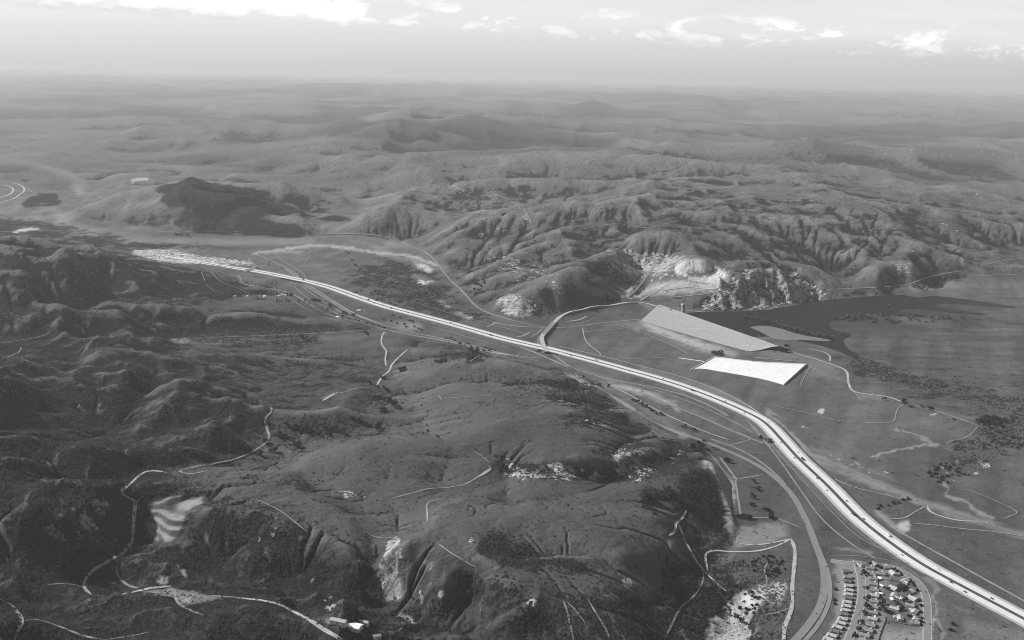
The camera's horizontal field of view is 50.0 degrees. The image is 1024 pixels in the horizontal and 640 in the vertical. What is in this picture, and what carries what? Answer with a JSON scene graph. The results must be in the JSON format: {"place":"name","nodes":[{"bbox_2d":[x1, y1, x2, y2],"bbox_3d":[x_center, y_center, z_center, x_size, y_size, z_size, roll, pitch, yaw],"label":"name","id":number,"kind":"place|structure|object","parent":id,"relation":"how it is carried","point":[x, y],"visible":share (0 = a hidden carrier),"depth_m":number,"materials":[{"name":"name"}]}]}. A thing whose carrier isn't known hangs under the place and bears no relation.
{"place":"outdoors","nodes":[
{"label":"outdoors","id":0,"kind":"place"},
{"bbox_2d":[0,599,23,639],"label":"dirt road","id":1,"kind":"structure","parent":0,"point":[21,625],"depth_m":1489.68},
{"bbox_2d":[25,619,98,638],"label":"dirt road","id":2,"kind":"structure","parent":0,"point":[66,628],"depth_m":1518.27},
{"bbox_2d":[82,470,167,594],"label":"dirt road","id":3,"kind":"structure","parent":0,"point":[124,550],"depth_m":1880.36,"materials":[{"name":"soil"}]},
{"bbox_2d":[116,566,137,587],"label":"dirt road","id":4,"kind":"structure","parent":0,"point":[119,577],"depth_m":1727.73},
{"bbox_2d":[121,586,168,594],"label":"dirt road","id":5,"kind":"structure","parent":0,"point":[148,588],"depth_m":1682.83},
{"bbox_2d":[174,590,202,614],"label":"dirt road","id":6,"kind":"structure","parent":0,"point":[176,599],"depth_m":1602.72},
{"bbox_2d":[179,407,272,473],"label":"dirt road","id":7,"kind":"structure","parent":0,"point":[268,438],"depth_m":2311.55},
{"bbox_2d":[211,595,342,639],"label":"dirt road","id":8,"kind":"structure","parent":0,"point":[325,630],"depth_m":1589.01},
{"bbox_2d":[259,500,306,531],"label":"dirt road","id":9,"kind":"structure","parent":0,"point":[288,516],"depth_m":1873.97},
{"bbox_2d":[197,329,382,338],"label":"dirt road","id":10,"kind":"structure","parent":0,"point":[287,334],"depth_m":3578.78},
{"bbox_2d":[301,285,364,321],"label":"dirt road","id":11,"kind":"structure","parent":0,"point":[326,303],"depth_m":4104.46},
{"bbox_2d":[286,269,382,323],"bbox_3d":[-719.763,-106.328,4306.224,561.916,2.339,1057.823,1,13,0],"label":"dirt road","id":12,"kind":"structure","parent":0,"point":[334,301],"depth_m":4131.60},
{"bbox_2d":[381,332,386,364],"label":"dirt road","id":13,"kind":"structure","parent":0,"point":[384,348],"depth_m":3421.26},
{"bbox_2d":[241,282,534,357],"bbox_3d":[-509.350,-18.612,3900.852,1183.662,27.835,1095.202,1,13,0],"label":"old road","id":14,"kind":"structure","parent":0,"point":[382,328],"depth_m":3698.72,"materials":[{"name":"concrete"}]},
{"bbox_2d":[376,349,407,384],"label":"dirt road","id":15,"kind":"structure","parent":0,"point":[390,367],"depth_m":3200.63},
{"bbox_2d":[394,465,490,497],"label":"dirt road","id":16,"kind":"structure","parent":0,"point":[447,487],"depth_m":2161.39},
{"bbox_2d":[439,544,475,566],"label":"dirt road","id":17,"kind":"structure","parent":0,"point":[456,555],"depth_m":1722.91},
{"bbox_2d":[399,330,542,361],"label":"dirt road","id":18,"kind":"structure","parent":0,"point":[466,344],"depth_m":3546.87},
{"bbox_2d":[410,246,544,326],"bbox_3d":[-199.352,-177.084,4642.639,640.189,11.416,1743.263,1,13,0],"label":"old road","id":19,"kind":"structure","parent":0,"point":[465,293],"depth_m":4325.44,"materials":[{"name":"asphalt"}]},
{"bbox_2d":[0,67,1023,639],"bbox_3d":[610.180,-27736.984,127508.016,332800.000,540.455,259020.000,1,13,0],"label":"ground","id":20,"kind":"structure","parent":0,"point":[258,163],"depth_m":3645.11,"materials":[{"name":"soil"}]},
{"bbox_2d":[7,230,408,244],"bbox_3d":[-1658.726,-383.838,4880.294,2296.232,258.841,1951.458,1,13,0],"label":"railway bed","id":21,"kind":"object","parent":20,"relation":"on","point":[257,232],"visible":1,"depth_m":5799.48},
{"bbox_2d":[276,590,284,598],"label":"oak tree","id":22,"kind":"object","parent":20,"relation":"on","point":[279,593],"visible":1,"depth_m":1641.15,"materials":[{"name":"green plant"}]},
{"bbox_2d":[281,276,316,283],"bbox_3d":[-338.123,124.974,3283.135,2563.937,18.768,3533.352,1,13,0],"label":"freeway bridge","id":23,"kind":"structure","parent":20,"relation":"on","point":[298,279],"depth_m":4531.30,"materials":[{"name":"concrete"}]},
{"bbox_2d":[253,253,408,330],"bbox_3d":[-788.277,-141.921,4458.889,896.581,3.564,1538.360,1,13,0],"label":"railway bed","id":24,"kind":"object","parent":20,"relation":"on","point":[325,297],"visible":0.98,"depth_m":4208.42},
{"bbox_2d":[329,617,347,626],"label":"barn","id":25,"kind":"structure","parent":20,"relation":"on","point":[336,621],"depth_m":1566.93,"materials":[{"name":"paint"}]},
{"bbox_2d":[347,622,363,632],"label":"barn","id":26,"kind":"structure","parent":20,"relation":"on","point":[355,627],"depth_m":1570.69,"materials":[{"name":"paint"}]},
{"bbox_2d":[359,619,369,626],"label":"barn","id":27,"kind":"structure","parent":20,"relation":"on","point":[365,623],"depth_m":1592.75,"materials":[{"name":"paint"}]},
{"bbox_2d":[372,633,381,639],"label":"barn","id":28,"kind":"structure","parent":20,"relation":"on","point":[377,636],"depth_m":1582.36,"materials":[{"name":"paint"}]},
{"bbox_2d":[0,237,807,639],"bbox_3d":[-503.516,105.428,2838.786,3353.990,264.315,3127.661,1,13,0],"label":"chaparral","id":29,"kind":"object","parent":20,"relation":"on","point":[66,619],"visible":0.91,"depth_m":1839.69,"materials":[{"name":"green plant"}]},
{"bbox_2d":[25,236,1023,639],"bbox_3d":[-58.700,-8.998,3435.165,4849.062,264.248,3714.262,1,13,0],"label":"basin scrub","id":30,"kind":"object","parent":20,"relation":"on","point":[775,596],"visible":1,"depth_m":2723.24,"materials":[{"name":"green plant"}]},
{"bbox_2d":[541,322,556,334],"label":"road bridge","id":31,"kind":"structure","parent":20,"relation":"on","point":[549,327],"depth_m":3763.69,"materials":[{"name":"concrete"}]},
{"bbox_2d":[678,358,703,361],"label":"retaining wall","id":32,"kind":"structure","parent":20,"relation":"on","point":[690,359],"depth_m":3397.07,"materials":[{"name":"concrete"}]},
{"bbox_2d":[639,392,772,445],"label":"railway bed","id":33,"kind":"object","parent":20,"relation":"on","point":[703,418],"visible":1,"depth_m":2817.50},
{"bbox_2d":[641,305,777,350],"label":"earth dam","id":34,"kind":"structure","parent":20,"relation":"on","point":[673,319],"depth_m":3751.75,"materials":[{"name":"concrete"}]},
{"bbox_2d":[690,356,806,384],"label":"spillway","id":35,"kind":"object","parent":20,"relation":"on","point":[781,373],"visible":1,"depth_m":3305.60,"materials":[{"name":"concrete"}]},
{"bbox_2d":[711,439,831,639],"bbox_3d":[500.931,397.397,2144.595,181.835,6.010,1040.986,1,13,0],"label":"road","id":36,"kind":"structure","parent":20,"relation":"on","point":[819,622],"depth_m":1930.30,"materials":[{"name":"asphalt"}]},
{"bbox_2d":[751,326,829,340],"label":"sandbar","id":37,"kind":"structure","parent":20,"relation":"on","point":[776,333],"depth_m":3750.98,"materials":[{"name":"sand"}]},
{"bbox_2d":[826,632,837,638],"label":"house","id":38,"kind":"structure","parent":20,"relation":"on","point":[832,635],"depth_m":1705.70,"materials":[{"name":"paint"}]},
{"bbox_2d":[829,628,839,633],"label":"house","id":39,"kind":"structure","parent":20,"relation":"on","point":[835,631],"depth_m":1719.10,"materials":[{"name":"paint"}]},
{"bbox_2d":[831,624,843,630],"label":"house","id":40,"kind":"structure","parent":20,"relation":"on","point":[836,626],"depth_m":1732.37,"materials":[{"name":"paint"}]},
{"bbox_2d":[835,620,846,625],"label":"house","id":41,"kind":"structure","parent":20,"relation":"on","point":[839,622],"depth_m":1746.05,"materials":[{"name":"paint"}]},
{"bbox_2d":[837,616,847,621],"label":"house","id":42,"kind":"structure","parent":20,"relation":"on","point":[841,618],"depth_m":1759.98,"materials":[{"name":"paint"}]},
{"bbox_2d":[841,603,850,608],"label":"house","id":43,"kind":"structure","parent":20,"relation":"on","point":[843,605],"depth_m":1804.15,"materials":[{"name":"paint"}]},
{"bbox_2d":[842,599,851,604],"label":"house","id":44,"kind":"structure","parent":20,"relation":"on","point":[849,602],"depth_m":1818.13,"materials":[{"name":"paint"}]},
{"bbox_2d":[856,562,866,566],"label":"house","id":45,"kind":"structure","parent":20,"relation":"on","point":[861,564],"depth_m":1963.34,"materials":[{"name":"paint"}]},
{"bbox_2d":[859,632,871,638],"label":"house","id":46,"kind":"structure","parent":20,"relation":"on","point":[862,634],"depth_m":1709.58,"materials":[{"name":"paint"}]},
{"bbox_2d":[863,627,873,632],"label":"house","id":47,"kind":"structure","parent":20,"relation":"on","point":[870,630],"depth_m":1724.84,"materials":[{"name":"paint"}]},
{"bbox_2d":[865,621,875,627],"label":"house","id":48,"kind":"structure","parent":20,"relation":"on","point":[872,624],"depth_m":1742.20,"materials":[{"name":"paint"}]},
{"bbox_2d":[867,615,877,621],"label":"house","id":49,"kind":"structure","parent":20,"relation":"on","point":[871,618],"depth_m":1762.77,"materials":[{"name":"paint"}]},
{"bbox_2d":[868,609,877,614],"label":"house","id":50,"kind":"structure","parent":20,"relation":"on","point":[874,612],"depth_m":1783.55,"materials":[{"name":"paint"}]},
{"bbox_2d":[868,575,877,580],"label":"house","id":51,"kind":"structure","parent":20,"relation":"on","point":[874,577],"depth_m":1907.09,"materials":[{"name":"paint"}]},
{"bbox_2d":[869,580,877,586],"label":"house","id":52,"kind":"structure","parent":20,"relation":"on","point":[875,583],"depth_m":1886.70,"materials":[{"name":"paint"}]},
{"bbox_2d":[869,598,878,603],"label":"house","id":53,"kind":"structure","parent":20,"relation":"on","point":[875,600],"depth_m":1822.77,"materials":[{"name":"paint"}]},
{"bbox_2d":[869,592,878,597],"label":"house","id":54,"kind":"structure","parent":20,"relation":"on","point":[875,595],"depth_m":1843.69,"materials":[{"name":"paint"}]},
{"bbox_2d":[869,603,878,609],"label":"house","id":55,"kind":"structure","parent":20,"relation":"on","point":[876,606],"depth_m":1802.29,"materials":[{"name":"paint"}]},
{"bbox_2d":[876,570,885,575],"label":"house","id":56,"kind":"structure","parent":20,"relation":"on","point":[882,573],"depth_m":1926.59,"materials":[{"name":"paint"}]},
{"bbox_2d":[888,569,899,575],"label":"house","id":57,"kind":"structure","parent":20,"relation":"on","point":[892,572],"depth_m":1928.37,"materials":[{"name":"paint"}]},
{"bbox_2d":[888,584,899,590],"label":"house","id":58,"kind":"structure","parent":20,"relation":"on","point":[892,587],"depth_m":1871.98,"materials":[{"name":"paint"}]},
{"bbox_2d":[889,605,899,611],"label":"house","id":59,"kind":"structure","parent":20,"relation":"on","point":[894,608],"depth_m":1798.83,"materials":[{"name":"paint"}]},
{"bbox_2d":[890,592,898,598],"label":"house","id":60,"kind":"structure","parent":20,"relation":"on","point":[894,595],"depth_m":1841.71,"materials":[{"name":"paint"}]},
{"bbox_2d":[893,614,903,621],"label":"house","id":61,"kind":"structure","parent":20,"relation":"on","point":[898,617],"depth_m":1767.01,"materials":[{"name":"paint"}]},
{"bbox_2d":[899,584,908,590],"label":"oak tree","id":62,"kind":"object","parent":20,"relation":"on","point":[903,587],"visible":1,"depth_m":1862.71,"materials":[{"name":"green plant"}]},
{"bbox_2d":[900,578,909,584],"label":"house","id":63,"kind":"structure","parent":20,"relation":"on","point":[906,581],"depth_m":1899.95,"materials":[{"name":"paint"}]},
{"bbox_2d":[905,602,915,608],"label":"house","id":64,"kind":"structure","parent":20,"relation":"on","point":[910,605],"depth_m":1810.71,"materials":[{"name":"paint"}]},
{"bbox_2d":[905,588,915,594],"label":"house","id":65,"kind":"structure","parent":20,"relation":"on","point":[910,591],"depth_m":1859.08,"materials":[{"name":"paint"}]},
{"bbox_2d":[801,446,1022,535],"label":"railway bed","id":66,"kind":"object","parent":20,"relation":"on","point":[912,496],"visible":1,"depth_m":2313.26,"materials":[{"name":"gravel"}]},
{"bbox_2d":[800,446,1023,535],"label":"rail","id":67,"kind":"object","parent":66,"relation":"on","point":[906,494],"visible":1,"depth_m":2320.57,"materials":[{"name":"metal"}]},
{"bbox_2d":[907,594,919,601],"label":"house","id":68,"kind":"structure","parent":20,"relation":"on","point":[911,597],"depth_m":1835.63,"materials":[{"name":"paint"}]},
{"bbox_2d":[908,608,918,614],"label":"house","id":69,"kind":"structure","parent":20,"relation":"on","point":[914,611],"depth_m":1788.50,"materials":[{"name":"paint"}]},
{"bbox_2d":[910,619,919,625],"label":"house","id":70,"kind":"structure","parent":20,"relation":"on","point":[915,622],"depth_m":1750.18,"materials":[{"name":"paint"}]},
{"bbox_2d":[0,0,1023,88],"label":"sky","id":71,"kind":"structure","parent":0,"point":[971,44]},
{"bbox_2d":[540,334,548,350],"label":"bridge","id":72,"kind":"structure","parent":0,"point":[543,344],"depth_m":3554.04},
{"bbox_2d":[492,319,638,327],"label":"old road","id":73,"kind":"structure","parent":0,"point":[564,327],"depth_m":3820.24,"materials":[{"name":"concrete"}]},
{"bbox_2d":[563,600,573,639],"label":"dirt road","id":74,"kind":"structure","parent":0,"point":[565,606],"depth_m":1597.68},
{"bbox_2d":[553,302,628,321],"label":"ramp road","id":75,"kind":"structure","parent":0,"point":[557,318],"depth_m":3992.65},
{"bbox_2d":[557,302,637,322],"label":"ramp bank","id":76,"kind":"structure","parent":0,"point":[575,312],"depth_m":4049.25,"materials":[{"name":"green plant"}]},
{"bbox_2d":[588,599,610,639],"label":"dirt road","id":77,"kind":"structure","parent":0,"point":[599,618],"depth_m":1613.26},
{"bbox_2d":[204,261,1023,632],"bbox_3d":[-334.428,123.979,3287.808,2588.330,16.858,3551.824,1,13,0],"label":"freeway bank","id":78,"kind":"structure","parent":0,"point":[828,501],"depth_m":2524.86,"materials":[{"name":"concrete"}]},
{"bbox_2d":[160,256,1023,624],"bbox_3d":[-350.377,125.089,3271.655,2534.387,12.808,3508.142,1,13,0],"label":"carriageway","id":79,"kind":"structure","parent":78,"relation":"on","point":[852,516],"depth_m":2445.88,"materials":[{"name":"asphalt"}]},
{"bbox_2d":[161,256,1022,624],"bbox_3d":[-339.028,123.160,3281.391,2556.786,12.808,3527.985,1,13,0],"label":"lane marking","id":80,"kind":"object","parent":79,"relation":"on","point":[769,434],"visible":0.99,"depth_m":2436.67,"materials":[{"name":"paint"}]},
{"bbox_2d":[162,256,1023,619],"bbox_3d":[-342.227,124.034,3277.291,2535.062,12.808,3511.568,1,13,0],"label":"median strip","id":81,"kind":"object","parent":78,"relation":"on","point":[776,434],"visible":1,"depth_m":2441.04,"materials":[{"name":"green plant"}]},
{"bbox_2d":[163,255,1023,616],"bbox_3d":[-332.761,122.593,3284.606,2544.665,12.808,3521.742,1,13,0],"label":"carriageway","id":82,"kind":"structure","parent":78,"relation":"on","point":[869,521],"depth_m":2485.06,"materials":[{"name":"asphalt"}]},
{"bbox_2d":[164,255,1023,611],"bbox_3d":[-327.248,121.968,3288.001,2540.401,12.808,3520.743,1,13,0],"label":"hard shoulder","id":83,"kind":"object","parent":78,"relation":"on","point":[768,419],"visible":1,"depth_m":2485.66},
{"bbox_2d":[165,255,1023,627],"bbox_3d":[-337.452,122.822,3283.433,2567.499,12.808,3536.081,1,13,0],"label":"verge","id":84,"kind":"structure","parent":78,"relation":"on","point":[775,443],"depth_m":2412.30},
{"bbox_2d":[239,269,1023,625],"bbox_3d":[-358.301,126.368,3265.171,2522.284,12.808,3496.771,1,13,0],"label":"hard shoulder","id":85,"kind":"object","parent":78,"relation":"on","point":[785,453],"visible":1,"depth_m":2397.56},
{"bbox_2d":[551,353,728,415],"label":"old road","id":86,"kind":"structure","parent":0,"point":[558,358],"depth_m":3098.68,"materials":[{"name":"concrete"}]},
{"bbox_2d":[628,263,656,296],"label":"dirt road","id":87,"kind":"structure","parent":0,"point":[642,281],"depth_m":4484.46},
{"bbox_2d":[638,302,658,310],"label":"ramp bank","id":88,"kind":"structure","parent":0,"point":[649,307],"depth_m":4125.30,"materials":[{"name":"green plant"}]},
{"bbox_2d":[560,346,759,412],"bbox_3d":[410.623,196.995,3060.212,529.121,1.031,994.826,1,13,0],"label":"dirt road","id":89,"kind":"structure","parent":0,"point":[676,375],"depth_m":3193.01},
{"bbox_2d":[614,387,725,438],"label":"dirt road","id":90,"kind":"structure","parent":0,"point":[668,415],"depth_m":2827.19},
{"bbox_2d":[596,377,750,431],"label":"dirt road","id":91,"kind":"structure","parent":0,"point":[685,400],"depth_m":2961.30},
{"bbox_2d":[669,511,685,535],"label":"dirt road","id":92,"kind":"structure","parent":0,"point":[675,525],"depth_m":2045.00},
{"bbox_2d":[664,572,703,639],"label":"dirt road","id":93,"kind":"structure","parent":0,"point":[674,618],"depth_m":1763.65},
{"bbox_2d":[649,330,732,354],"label":"dirt road","id":94,"kind":"structure","parent":0,"point":[687,343],"depth_m":3608.00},
{"bbox_2d":[658,286,729,298],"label":"dirt road","id":95,"kind":"structure","parent":0,"point":[699,294],"depth_m":4245.58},
{"bbox_2d":[661,284,726,290],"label":"dirt road","id":96,"kind":"structure","parent":0,"point":[697,287],"depth_m":4287.00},
{"bbox_2d":[564,372,827,639],"bbox_3d":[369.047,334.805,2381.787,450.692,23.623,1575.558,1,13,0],"label":"old road","id":97,"kind":"structure","parent":0,"point":[800,634],"depth_m":2076.88,"materials":[{"name":"asphalt"}]},
{"bbox_2d":[678,523,725,590],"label":"dirt road","id":98,"kind":"structure","parent":0,"point":[700,566],"depth_m":1945.69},
{"bbox_2d":[720,457,736,479],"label":"dirt road","id":99,"kind":"structure","parent":0,"point":[730,471],"depth_m":2443.92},
{"bbox_2d":[706,451,762,478],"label":"dirt road","id":100,"kind":"structure","parent":0,"point":[725,472],"depth_m":2416.07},
{"bbox_2d":[735,480,741,513],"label":"dirt road","id":101,"kind":"structure","parent":0,"point":[739,506],"depth_m":2267.76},
{"bbox_2d":[704,539,789,569],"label":"dirt road","id":102,"kind":"structure","parent":0,"point":[705,560],"depth_m":2016.90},
{"bbox_2d":[739,538,790,544],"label":"dirt road","id":103,"kind":"structure","parent":0,"point":[768,543],"depth_m":2048.24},
{"bbox_2d":[782,539,796,639],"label":"dirt road","id":104,"kind":"structure","parent":0,"point":[786,622],"depth_m":1866.13,"materials":[{"name":"soil"}]},
{"bbox_2d":[748,422,874,557],"bbox_3d":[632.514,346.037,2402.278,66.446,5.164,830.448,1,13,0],"label":"dirt road","id":105,"kind":"structure","parent":0,"point":[805,496],"depth_m":2290.81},
{"bbox_2d":[747,420,882,549],"bbox_3d":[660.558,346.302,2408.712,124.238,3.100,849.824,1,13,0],"label":"dirt road","id":106,"kind":"structure","parent":0,"point":[809,487],"depth_m":2362.83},
{"bbox_2d":[772,197,885,214],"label":"dirt road","id":107,"kind":"structure","parent":0,"point":[821,198],"depth_m":6137.91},
{"bbox_2d":[761,403,903,422],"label":"dirt road","id":108,"kind":"structure","parent":0,"point":[851,421],"depth_m":2855.76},
{"bbox_2d":[787,351,900,401],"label":"dirt road","id":109,"kind":"structure","parent":0,"point":[847,374],"depth_m":3226.19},
{"bbox_2d":[686,295,1016,376],"bbox_3d":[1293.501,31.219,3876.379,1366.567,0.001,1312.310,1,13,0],"label":"water","id":110,"kind":"structure","parent":0,"point":[818,314],"depth_m":4103.94,"materials":[{"name":"black liquid"}]},
{"bbox_2d":[843,560,866,639],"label":"sidewalk","id":111,"kind":"structure","parent":0,"point":[856,602],"depth_m":1822.55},
{"bbox_2d":[845,560,865,639],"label":"street","id":112,"kind":"structure","parent":0,"point":[859,606],"depth_m":1820.44,"materials":[{"name":"asphalt"}]},
{"bbox_2d":[834,478,919,504],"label":"dirt road","id":113,"kind":"structure","parent":0,"point":[875,492],"depth_m":2333.65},
{"bbox_2d":[830,559,930,639],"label":"street","id":114,"kind":"structure","parent":0,"point":[927,614],"depth_m":1831.08,"materials":[{"name":"asphalt"}]},
{"bbox_2d":[833,559,931,639],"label":"sidewalk","id":115,"kind":"structure","parent":0,"point":[921,596],"depth_m":1834.72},
{"bbox_2d":[888,505,926,518],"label":"dirt road","id":116,"kind":"structure","parent":0,"point":[909,514],"depth_m":2217.64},
{"bbox_2d":[826,271,1015,289],"bbox_3d":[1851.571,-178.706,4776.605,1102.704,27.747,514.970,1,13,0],"label":"dirt road","id":117,"kind":"structure","parent":0,"point":[922,279],"depth_m":4738.96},
{"bbox_2d":[903,402,978,425],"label":"dirt road","id":118,"kind":"structure","parent":0,"point":[943,413],"depth_m":2894.57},
{"bbox_2d":[878,512,1023,600],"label":"dirt road","id":119,"kind":"structure","parent":0,"point":[886,521],"depth_m":2006.78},
{"bbox_2d":[927,505,979,521],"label":"dirt road","id":120,"kind":"structure","parent":0,"point":[928,509],"depth_m":2203.84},
{"bbox_2d":[915,523,1023,536],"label":"dirt road","id":121,"kind":"structure","parent":0,"point":[969,529],"depth_m":2145.70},
{"bbox_2d":[962,489,1016,518],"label":"dirt road","id":122,"kind":"structure","parent":0,"point":[999,502],"depth_m":2272.64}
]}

